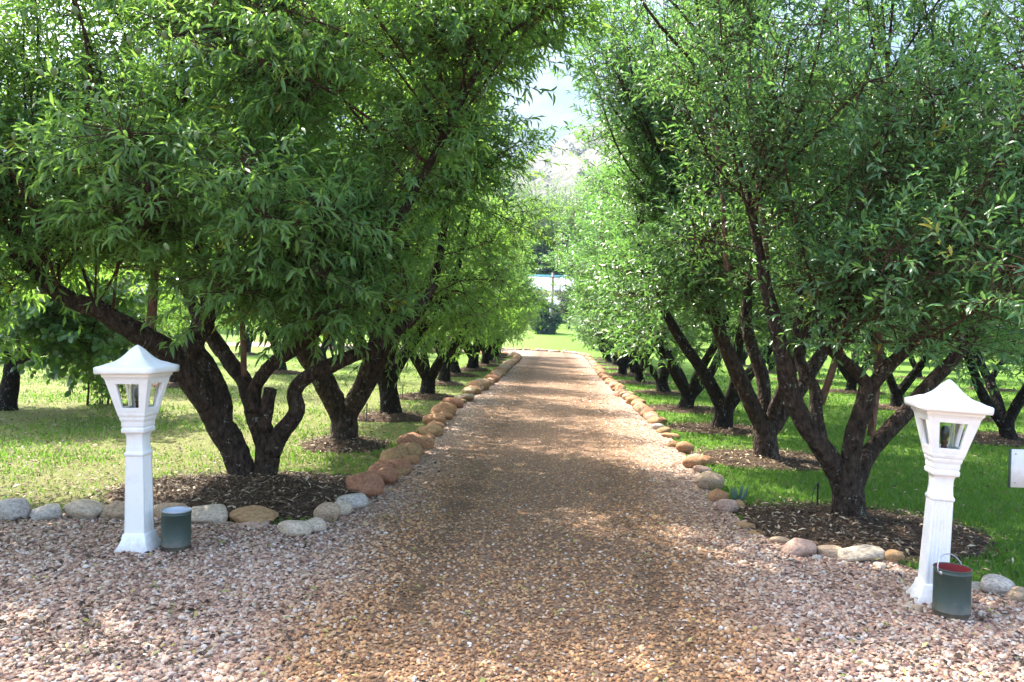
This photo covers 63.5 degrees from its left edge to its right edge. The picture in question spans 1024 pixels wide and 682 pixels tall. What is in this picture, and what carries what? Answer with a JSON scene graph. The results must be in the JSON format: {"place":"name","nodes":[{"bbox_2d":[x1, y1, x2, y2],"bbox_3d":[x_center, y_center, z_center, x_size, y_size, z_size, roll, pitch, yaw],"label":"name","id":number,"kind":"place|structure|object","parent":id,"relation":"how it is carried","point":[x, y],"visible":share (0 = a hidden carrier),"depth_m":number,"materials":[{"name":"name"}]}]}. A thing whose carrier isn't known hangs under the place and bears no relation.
{"place":"outdoors","nodes":[
{"label":"outdoors","id":0,"kind":"place"},
{"bbox_2d":[0,0,661,62],"label":"sky","id":1,"kind":"structure","parent":0,"point":[92,14],"materials":[{"name":"white"}]},
{"bbox_2d":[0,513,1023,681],"bbox_3d":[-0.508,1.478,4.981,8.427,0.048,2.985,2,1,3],"label":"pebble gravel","id":2,"kind":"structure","parent":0,"point":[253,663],"depth_m":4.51,"materials":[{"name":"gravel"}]},
{"bbox_2d":[0,342,1023,681],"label":"driveway","id":3,"kind":"structure","parent":0,"point":[562,364],"depth_m":5.55,"materials":[{"name":"gravel"}]},
{"bbox_2d":[0,498,30,520],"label":"kerb stone","id":4,"kind":"object","parent":3,"relation":"on","point":[13,509],"visible":0.8,"depth_m":6.33,"materials":[{"name":"stone"}]},
{"bbox_2d":[63,499,105,519],"bbox_3d":[-3.343,1.338,6.498,0.311,0.174,0.246,2,1,35],"label":"kerb stone","id":5,"kind":"object","parent":3,"relation":"on","point":[87,509],"visible":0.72,"depth_m":6.42,"materials":[{"name":"stone"}]},
{"bbox_2d":[99,500,124,518],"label":"kerb stone","id":6,"kind":"object","parent":3,"relation":"on","point":[115,509],"visible":0.58,"depth_m":6.45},
{"bbox_2d":[93,345,179,553],"bbox_3d":[-2.551,0.760,5.651,0.396,1.470,0.396,0,1,4],"label":"lamp post","id":7,"kind":"object","parent":3,"relation":"on","point":[138,371],"visible":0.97,"depth_m":5.59,"materials":[{"name":"white paint"}]},
{"bbox_2d":[154,503,187,519],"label":"kerb stone","id":8,"kind":"object","parent":3,"relation":"on","point":[158,508],"visible":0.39,"depth_m":6.54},
{"bbox_2d":[161,506,191,552],"bbox_3d":[-2.300,1.289,5.662,0.200,0.271,0.200,2,1,3],"label":"paint tin","id":9,"kind":"object","parent":3,"relation":"on","point":[175,527],"visible":0.98,"depth_m":5.58,"materials":[{"name":"metal"}]},
{"bbox_2d":[277,520,311,536],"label":"kerb stone","id":10,"kind":"object","parent":3,"relation":"on","point":[291,528],"visible":0.86,"depth_m":6.07,"materials":[{"name":"stone"}]},
{"bbox_2d":[307,517,326,532],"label":"kerb stone","id":11,"kind":"object","parent":3,"relation":"on","point":[317,524],"visible":0.52,"depth_m":6.23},
{"bbox_2d":[313,502,340,520],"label":"kerb stone","id":12,"kind":"object","parent":3,"relation":"on","point":[326,511],"visible":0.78,"depth_m":6.56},
{"bbox_2d":[376,466,399,484],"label":"kerb stone","id":13,"kind":"object","parent":3,"relation":"on","point":[388,475],"visible":0.67,"depth_m":8.09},
{"bbox_2d":[397,432,422,446],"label":"kerb stone","id":14,"kind":"object","parent":3,"relation":"on","point":[413,437],"visible":0.49,"depth_m":10.57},
{"bbox_2d":[405,442,421,457],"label":"kerb stone","id":15,"kind":"object","parent":3,"relation":"on","point":[412,448],"visible":0.49,"depth_m":9.64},
{"bbox_2d":[418,435,433,448],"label":"kerb stone","id":16,"kind":"object","parent":3,"relation":"on","point":[426,441],"visible":0.66,"depth_m":10.51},
{"bbox_2d":[430,402,456,415],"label":"kerb stone","id":17,"kind":"object","parent":3,"relation":"on","point":[450,408],"visible":0.64,"depth_m":14.37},
{"bbox_2d":[0,375,1018,681],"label":"fallen leaves","id":18,"kind":"object","parent":3,"relation":"on","point":[466,611],"visible":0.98,"depth_m":4.49,"materials":[{"name":"brown plant"}]},
{"bbox_2d":[325,365,765,539],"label":"pebble gravel","id":19,"kind":"structure","parent":3,"relation":"on","point":[669,520],"depth_m":8.11,"materials":[{"name":"gravel"}]},
{"bbox_2d":[682,456,701,467],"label":"kerb stone","id":20,"kind":"object","parent":3,"relation":"on","point":[689,461],"visible":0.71,"depth_m":9.56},
{"bbox_2d":[716,499,738,512],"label":"kerb stone","id":21,"kind":"object","parent":3,"relation":"on","point":[729,505],"visible":0.89,"depth_m":7.30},
{"bbox_2d":[904,379,993,604],"bbox_3d":[2.575,0.933,4.976,0.380,1.412,0.380,4,2,10],"label":"lamp post","id":22,"kind":"object","parent":3,"relation":"on","point":[946,411],"visible":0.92,"depth_m":4.92,"materials":[{"name":"white paint"}]},
{"bbox_2d":[932,553,972,619],"bbox_3d":[2.515,1.395,4.725,0.204,0.344,0.204,2,1,3],"label":"bucket","id":23,"kind":"object","parent":3,"relation":"on","point":[952,590],"visible":1,"depth_m":4.65,"materials":[{"name":"green metal"}]},
{"bbox_2d":[980,574,1015,594],"bbox_3d":[3.041,1.537,5.168,0.187,0.141,0.177,2,1,37],"label":"kerb stone","id":24,"kind":"object","parent":3,"relation":"on","point":[996,584],"visible":0.79,"depth_m":5.13,"materials":[{"name":"stone"}]},
{"bbox_2d":[1003,586,1023,600],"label":"kerb stone","id":25,"kind":"object","parent":3,"relation":"on","point":[1015,593],"visible":0.81,"depth_m":5.05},
{"bbox_2d":[0,307,1023,586],"bbox_3d":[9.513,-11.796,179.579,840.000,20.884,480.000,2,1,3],"label":"lawn","id":26,"kind":"structure","parent":0,"point":[556,341],"depth_m":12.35,"materials":[{"name":"plant"}]},
{"bbox_2d":[0,156,45,368],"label":"almond tree","id":27,"kind":"object","parent":26,"relation":"on","point":[3,343],"visible":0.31,"depth_m":7.39,"materials":[{"name":"green plant"}]},
{"bbox_2d":[28,503,61,520],"bbox_3d":[-3.645,1.351,6.444,0.221,0.160,0.217,1,1,-38],"label":"kerb stone","id":28,"kind":"object","parent":26,"relation":"on","point":[50,511],"visible":0.81,"depth_m":6.39,"materials":[{"name":"stone"}]},
{"bbox_2d":[42,360,123,405],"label":"sapling","id":29,"kind":"object","parent":26,"relation":"on","point":[83,387],"visible":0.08,"depth_m":14.53,"materials":[{"name":"green plant"}]},
{"bbox_2d":[58,361,127,405],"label":"sapling","id":30,"kind":"object","parent":26,"relation":"on","point":[102,391],"visible":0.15,"depth_m":14.78,"materials":[{"name":"green plant"}]},
{"bbox_2d":[0,181,212,410],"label":"fruit tree","id":31,"kind":"object","parent":26,"relation":"on","point":[55,340],"visible":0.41,"depth_m":12.35,"materials":[{"name":"green plant"}]},
{"bbox_2d":[151,381,178,387],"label":"mulch bed","id":32,"kind":"object","parent":26,"relation":"on","point":[171,384],"visible":0.22,"depth_m":18.85,"materials":[{"name":"wood"}]},
{"bbox_2d":[116,228,239,381],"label":"almond tree","id":33,"kind":"object","parent":32,"relation":"on","point":[182,325],"visible":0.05,"depth_m":19.13,"materials":[{"name":"green plant"}]},
{"bbox_2d":[191,504,227,522],"bbox_3d":[-2.401,1.375,6.507,0.297,0.179,0.280,1,1,-26],"label":"kerb stone","id":34,"kind":"object","parent":26,"relation":"on","point":[214,513],"visible":0.71,"depth_m":6.42,"materials":[{"name":"stone"}]},
{"bbox_2d":[105,473,352,522],"bbox_3d":[-2.230,1.383,7.532,3.020,0.170,2.228,2,1,3],"label":"mulch bed","id":35,"kind":"object","parent":26,"relation":"on","point":[235,490],"visible":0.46,"depth_m":7.19,"materials":[{"name":"wood"}]},
{"bbox_2d":[0,0,643,476],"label":"almond tree","id":36,"kind":"object","parent":35,"relation":"on","point":[146,184],"visible":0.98,"depth_m":6.73,"materials":[{"name":"green plant"}]},
{"bbox_2d":[334,493,368,508],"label":"kerb stone","id":37,"kind":"object","parent":35,"relation":"on","point":[358,500],"visible":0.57,"depth_m":7.03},
{"bbox_2d":[345,471,384,496],"bbox_3d":[-1.366,1.353,7.668,0.364,0.281,0.528,9,2,-12],"label":"kerb stone","id":38,"kind":"object","parent":35,"relation":"on","point":[368,483],"visible":0.73,"depth_m":7.53,"materials":[{"name":"stone"}]},
{"bbox_2d":[228,505,278,523],"bbox_3d":[-2.015,1.383,6.500,0.336,0.142,0.318,2,1,44],"label":"kerb stone","id":39,"kind":"object","parent":26,"relation":"on","point":[254,513],"visible":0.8,"depth_m":6.45,"materials":[{"name":"stone"}]},
{"bbox_2d":[255,370,300,374],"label":"mulch bed","id":40,"kind":"object","parent":26,"relation":"on","point":[283,372],"visible":0.63,"depth_m":24.54,"materials":[{"name":"soil"}]},
{"bbox_2d":[214,236,318,369],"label":"almond tree","id":41,"kind":"object","parent":40,"relation":"on","point":[283,365],"visible":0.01,"depth_m":24.83,"materials":[{"name":"green plant"}]},
{"bbox_2d":[334,499,352,514],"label":"kerb stone","id":42,"kind":"object","parent":26,"relation":"on","point":[346,507],"visible":0.62,"depth_m":6.81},
{"bbox_2d":[301,437,388,452],"bbox_3d":[-2.165,1.308,10.679,1.186,0.131,1.316,2,1,3],"label":"mulch bed","id":43,"kind":"object","parent":26,"relation":"on","point":[335,445],"visible":0.51,"depth_m":10.33,"materials":[{"name":"wood"}]},
{"bbox_2d":[170,2,605,440],"bbox_3d":[-1.574,-1.851,10.416,5.415,6.698,4.581,2,1,3],"label":"almond tree","id":44,"kind":"object","parent":43,"relation":"on","point":[343,412],"visible":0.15,"depth_m":10.21,"materials":[{"name":"green plant"}]},
{"bbox_2d":[368,460,394,472],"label":"kerb stone","id":45,"kind":"object","parent":26,"relation":"on","point":[377,466],"visible":0.52,"depth_m":8.64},
{"bbox_2d":[358,411,423,422],"bbox_3d":[-1.984,1.254,13.946,1.412,0.133,1.356,2,1,3],"label":"mulch bed","id":46,"kind":"object","parent":26,"relation":"on","point":[404,417],"visible":0.56,"depth_m":13.53,"materials":[{"name":"wood"}]},
{"bbox_2d":[243,67,513,413],"bbox_3d":[-2.029,-1.823,13.906,4.099,6.531,5.238,2,1,33],"label":"almond tree","id":47,"kind":"object","parent":46,"relation":"on","point":[390,400],"visible":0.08,"depth_m":13.76,"materials":[{"name":"green plant"}]},
{"bbox_2d":[379,445,407,460],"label":"kerb stone","id":48,"kind":"object","parent":26,"relation":"on","point":[399,452],"visible":0.48,"depth_m":9.40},
{"bbox_2d":[388,458,411,473],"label":"kerb stone","id":49,"kind":"object","parent":26,"relation":"on","point":[400,463],"visible":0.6,"depth_m":8.72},
{"bbox_2d":[399,393,453,400],"bbox_3d":[-1.877,1.184,17.948,1.671,0.136,1.438,2,1,3],"label":"mulch bed","id":50,"kind":"object","parent":26,"relation":"on","point":[409,396],"visible":0.61,"depth_m":17.50,"materials":[{"name":"wood"}]},
{"bbox_2d":[367,141,550,393],"bbox_3d":[-1.895,-1.553,17.554,5.447,5.827,4.873,2,1,4],"label":"almond tree","id":51,"kind":"object","parent":50,"relation":"on","point":[428,375],"visible":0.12,"depth_m":17.73,"materials":[{"name":"green plant"}]},
{"bbox_2d":[422,413,445,424],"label":"kerb stone","id":52,"kind":"object","parent":26,"relation":"on","point":[428,418],"visible":0.7,"depth_m":12.88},
{"bbox_2d":[435,381,463,385],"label":"mulch bed","id":53,"kind":"object","parent":26,"relation":"on","point":[449,383],"visible":0.67,"depth_m":21.67,"materials":[{"name":"wood"}]},
{"bbox_2d":[425,187,534,380],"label":"almond tree","id":54,"kind":"object","parent":53,"relation":"on","point":[444,373],"depth_m":21.84,"materials":[{"name":"green plant"}]},
{"bbox_2d":[438,372,480,376],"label":"mulch bed","id":55,"kind":"object","parent":26,"relation":"on","point":[461,374],"visible":0.63,"depth_m":25.57,"materials":[{"name":"wood"}]},
{"bbox_2d":[430,197,530,372],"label":"almond tree","id":56,"kind":"object","parent":55,"relation":"on","point":[455,368],"visible":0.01,"depth_m":25.87,"materials":[{"name":"green plant"}]},
{"bbox_2d":[460,368,490,371],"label":"mulch bed","id":57,"kind":"object","parent":26,"relation":"on","point":[475,370],"visible":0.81,"depth_m":28.71,"materials":[{"name":"wood"}]},
{"bbox_2d":[435,187,535,367],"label":"almond tree","id":58,"kind":"object","parent":57,"relation":"on","point":[472,362],"visible":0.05,"depth_m":28.84,"materials":[{"name":"green plant"}]},
{"bbox_2d":[466,363,498,366],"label":"mulch bed","id":59,"kind":"object","parent":26,"relation":"on","point":[488,365],"visible":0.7,"depth_m":32.30,"materials":[{"name":"wood"}]},
{"bbox_2d":[481,238,543,363],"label":"almond tree","id":60,"kind":"object","parent":59,"relation":"on","point":[485,357],"visible":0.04,"depth_m":32.51,"materials":[{"name":"green plant"}]},
{"bbox_2d":[479,360,502,363],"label":"mulch bed","id":61,"kind":"object","parent":26,"relation":"on","point":[495,362],"visible":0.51,"depth_m":35.34,"materials":[{"name":"soil"}]},
{"bbox_2d":[489,253,558,360],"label":"almond tree","id":62,"kind":"object","parent":61,"relation":"on","point":[528,283],"visible":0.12,"depth_m":35.08,"materials":[{"name":"green plant"}]},
{"bbox_2d":[0,345,1023,580],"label":"leaf litter","id":63,"kind":"object","parent":26,"relation":"on","point":[305,473],"visible":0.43,"depth_m":7.60,"materials":[{"name":"plant"}]},
{"bbox_2d":[481,145,544,239],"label":"almond tree","id":64,"kind":"object","parent":26,"relation":"on","point":[511,192],"visible":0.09,"depth_m":122.81,"materials":[{"name":"green plant"}]},
{"bbox_2d":[511,181,557,273],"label":"almond tree","id":65,"kind":"object","parent":26,"relation":"on","point":[536,247],"visible":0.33,"depth_m":110.40,"materials":[{"name":"green plant"}]},
{"bbox_2d":[521,241,562,274],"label":"almond tree","id":66,"kind":"object","parent":26,"relation":"on","point":[545,271],"visible":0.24,"depth_m":110.06,"materials":[{"name":"green plant"}]},
{"bbox_2d":[528,301,563,333],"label":"bush","id":67,"kind":"object","parent":26,"relation":"on","point":[551,324],"visible":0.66,"depth_m":75.69,"materials":[{"name":"green plant"}]},
{"bbox_2d":[523,275,573,321],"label":"farmhouse","id":68,"kind":"object","parent":26,"relation":"on","point":[542,278],"visible":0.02,"depth_m":100.14,"materials":[{"name":"white"}]},
{"bbox_2d":[542,182,584,274],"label":"almond tree","id":69,"kind":"object","parent":26,"relation":"on","point":[552,221],"visible":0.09,"depth_m":111.49,"materials":[{"name":"green plant"}]},
{"bbox_2d":[542,175,585,219],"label":"almond tree","id":70,"kind":"object","parent":26,"relation":"on","point":[554,196],"visible":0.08,"depth_m":133.24,"materials":[{"name":"green plant"}]},
{"bbox_2d":[553,287,579,328],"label":"almond tree","id":71,"kind":"object","parent":26,"relation":"on","point":[563,311],"visible":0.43,"depth_m":83.14,"materials":[{"name":"green plant"}]},
{"bbox_2d":[545,157,611,266],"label":"almond tree","id":72,"kind":"object","parent":26,"relation":"on","point":[567,222],"visible":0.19,"depth_m":102.67,"materials":[{"name":"green plant"}]},
{"bbox_2d":[609,373,647,376],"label":"mulch bed","id":73,"kind":"object","parent":26,"relation":"on","point":[627,375],"visible":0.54,"depth_m":28.32,"materials":[{"name":"soil"}]},
{"bbox_2d":[529,198,661,374],"bbox_3d":[3.917,-2.095,28.760,4.832,6.826,6.371,2,1,43],"label":"almond tree","id":74,"kind":"object","parent":73,"relation":"on","point":[621,362],"visible":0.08,"depth_m":28.44,"materials":[{"name":"green plant"}]},
{"bbox_2d":[616,380,670,384],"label":"mulch bed","id":75,"kind":"object","parent":26,"relation":"on","point":[643,383],"visible":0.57,"depth_m":24.51,"materials":[{"name":"soil"}]},
{"bbox_2d":[559,150,699,381],"bbox_3d":[3.923,-2.205,24.475,4.951,7.216,5.241,1,1,-5],"label":"almond tree","id":76,"kind":"object","parent":75,"relation":"on","point":[638,369],"visible":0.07,"depth_m":24.80,"materials":[{"name":"green plant"}]},
{"bbox_2d":[633,390,680,395],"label":"mulch bed","id":77,"kind":"object","parent":26,"relation":"on","point":[663,393],"visible":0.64,"depth_m":20.80,"materials":[{"name":"wood"}]},
{"bbox_2d":[551,162,758,391],"bbox_3d":[3.943,-1.858,21.065,6.785,6.620,5.147,2,1,36],"label":"almond tree","id":78,"kind":"object","parent":77,"relation":"on","point":[662,385],"visible":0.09,"depth_m":21.16,"materials":[{"name":"green plant"}]},
{"bbox_2d":[676,441,693,453],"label":"kerb stone","id":79,"kind":"object","parent":26,"relation":"on","point":[684,446],"visible":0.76,"depth_m":10.78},
{"bbox_2d":[647,404,735,413],"bbox_3d":[3.555,1.401,16.889,2.094,0.105,1.866,2,1,3],"label":"mulch bed","id":80,"kind":"object","parent":26,"relation":"on","point":[697,411],"visible":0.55,"depth_m":16.50,"materials":[{"name":"wood"}]},
{"bbox_2d":[576,96,798,408],"bbox_3d":[4.035,-1.800,16.841,5.639,6.663,5.327,1,1,-12],"label":"almond tree","id":81,"kind":"object","parent":80,"relation":"on","point":[691,391],"visible":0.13,"depth_m":16.49,"materials":[{"name":"green plant"}]},
{"bbox_2d":[696,471,724,489],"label":"kerb stone","id":82,"kind":"object","parent":26,"relation":"on","point":[711,480],"visible":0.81,"depth_m":8.30,"materials":[{"name":"stone"}]},
{"bbox_2d":[707,488,728,501],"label":"kerb stone","id":83,"kind":"object","parent":26,"relation":"on","point":[717,494],"visible":0.68,"depth_m":7.73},
{"bbox_2d":[669,423,779,435],"bbox_3d":[3.465,1.437,13.550,1.933,0.067,1.813,2,1,3],"label":"mulch bed","id":84,"kind":"object","parent":26,"relation":"on","point":[706,429],"visible":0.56,"depth_m":13.25,"materials":[{"name":"wood"}]},
{"bbox_2d":[579,0,896,428],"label":"almond tree","id":85,"kind":"object","parent":84,"relation":"on","point":[725,406],"visible":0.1,"depth_m":13.46,"materials":[{"name":"green plant"}]},
{"bbox_2d":[689,449,822,470],"bbox_3d":[3.240,1.508,10.476,2.156,0.103,1.795,2,1,3],"label":"mulch bed","id":86,"kind":"object","parent":26,"relation":"on","point":[802,464],"visible":0.5,"depth_m":10.15,"materials":[{"name":"wood"}]},
{"bbox_2d":[535,0,968,458],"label":"almond tree","id":87,"kind":"object","parent":86,"relation":"on","point":[768,416],"visible":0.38,"depth_m":10.18,"materials":[{"name":"green plant"}]},
{"bbox_2d":[781,538,816,556],"bbox_3d":[2.082,1.503,5.979,0.256,0.159,0.210,-2,-4,-7],"label":"kerb stone","id":88,"kind":"object","parent":26,"relation":"on","point":[799,547],"visible":0.85,"depth_m":5.92,"materials":[{"name":"stone"}]},
{"bbox_2d":[817,545,842,556],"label":"kerb stone","id":89,"kind":"object","parent":26,"relation":"on","point":[829,550],"visible":0.68,"depth_m":5.93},
{"bbox_2d":[829,389,886,393],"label":"mulch bed","id":90,"kind":"object","parent":26,"relation":"on","point":[838,390],"visible":0.4,"depth_m":22.99,"materials":[{"name":"wood"}]},
{"bbox_2d":[781,255,906,390],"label":"almond tree","id":91,"kind":"object","parent":90,"relation":"on","point":[851,384],"visible":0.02,"depth_m":23.21,"materials":[{"name":"green plant"}]},
{"bbox_2d":[838,544,885,561],"bbox_3d":[2.468,1.527,5.904,0.309,0.135,0.294,1,1,-24],"label":"kerb stone","id":92,"kind":"object","parent":26,"relation":"on","point":[861,553],"visible":0.85,"depth_m":5.82,"materials":[{"name":"stone"}]},
{"bbox_2d":[736,505,989,565],"bbox_3d":[2.745,1.551,6.723,2.392,0.124,2.070,2,1,3],"label":"mulch bed","id":93,"kind":"object","parent":26,"relation":"on","point":[855,527],"visible":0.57,"depth_m":6.59,"materials":[{"name":"wood"}]},
{"bbox_2d":[581,0,1023,518],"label":"almond tree","id":94,"kind":"object","parent":93,"relation":"on","point":[989,288],"visible":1,"depth_m":6.11,"materials":[{"name":"green plant"}]},
{"bbox_2d":[885,549,904,562],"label":"kerb stone","id":95,"kind":"object","parent":93,"relation":"on","point":[892,555],"visible":0.78,"depth_m":5.79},
{"bbox_2d":[878,404,898,410],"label":"mulch bed","id":96,"kind":"object","parent":26,"relation":"on","point":[892,407],"visible":0.22,"depth_m":18.11,"materials":[{"name":"wood"}]},
{"bbox_2d":[824,151,1009,406],"bbox_3d":[8.702,-1.749,18.421,5.922,6.750,4.492,2,1,3],"label":"almond tree","id":97,"kind":"object","parent":96,"relation":"on","point":[897,392],"visible":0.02,"depth_m":18.21,"materials":[{"name":"green plant"}]},
{"bbox_2d":[960,433,1023,446],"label":"mulch bed","id":98,"kind":"object","parent":26,"relation":"on","point":[976,439],"visible":0.38,"depth_m":12.71,"materials":[{"name":"wood"}]},
{"bbox_2d":[866,88,1023,439],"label":"almond tree","id":99,"kind":"object","parent":98,"relation":"on","point":[1003,419],"visible":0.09,"depth_m":12.96,"materials":[{"name":"green plant"}]},
{"bbox_2d":[1008,448,1023,487],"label":"sign board","id":100,"kind":"object","parent":26,"relation":"on","point":[1016,469],"visible":1,"depth_m":5.16,"materials":[{"name":"metal"}]},
{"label":"mulch bed","id":101,"kind":"structure","parent":26,"relation":"on","visible":0},
{"bbox_2d":[466,211,535,366],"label":"almond tree","id":102,"kind":"object","parent":101,"relation":"on","point":[477,364],"visible":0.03,"depth_m":29.60,"materials":[{"name":"green plant"}]},
{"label":"mulch bed","id":103,"kind":"structure","parent":26,"relation":"on","visible":0},
{"bbox_2d":[566,187,643,372],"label":"almond tree","id":104,"kind":"object","parent":103,"relation":"on","point":[631,368],"visible":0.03,"depth_m":29.75,"materials":[{"name":"green plant"}]},
{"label":"mulch bed","id":105,"kind":"structure","parent":26,"relation":"on","visible":0},
{"bbox_2d":[563,224,613,361],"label":"almond tree","id":106,"kind":"object","parent":105,"relation":"on","point":[607,357],"visible":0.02,"depth_m":39.23,"materials":[{"name":"green plant"}]},
{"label":"mulch bed","id":107,"kind":"structure","parent":26,"relation":"on","visible":0},
{"bbox_2d":[145,263,233,348],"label":"almond tree","id":108,"kind":"object","parent":107,"relation":"on","point":[179,345],"visible":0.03,"depth_m":29.39,"materials":[{"name":"green plant"}]},
{"bbox_2d":[0,0,1023,207],"bbox_3d":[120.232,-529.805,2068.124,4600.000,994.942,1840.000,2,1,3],"label":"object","id":109,"kind":"structure","parent":0,"point":[558,112],"depth_m":1904.96,"materials":[{"name":"white"}]},
{"bbox_2d":[488,70,1023,213],"bbox_3d":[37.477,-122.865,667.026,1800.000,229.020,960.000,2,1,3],"label":"mountain","id":110,"kind":"structure","parent":0,"point":[573,168],"depth_m":456.39,"materials":[{"name":"white"}]},
{"bbox_2d":[511,87,1019,192],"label":"hillside scrub","id":111,"kind":"object","parent":110,"relation":"on","point":[579,173],"visible":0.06,"depth_m":460.11,"materials":[{"name":"green plant"}]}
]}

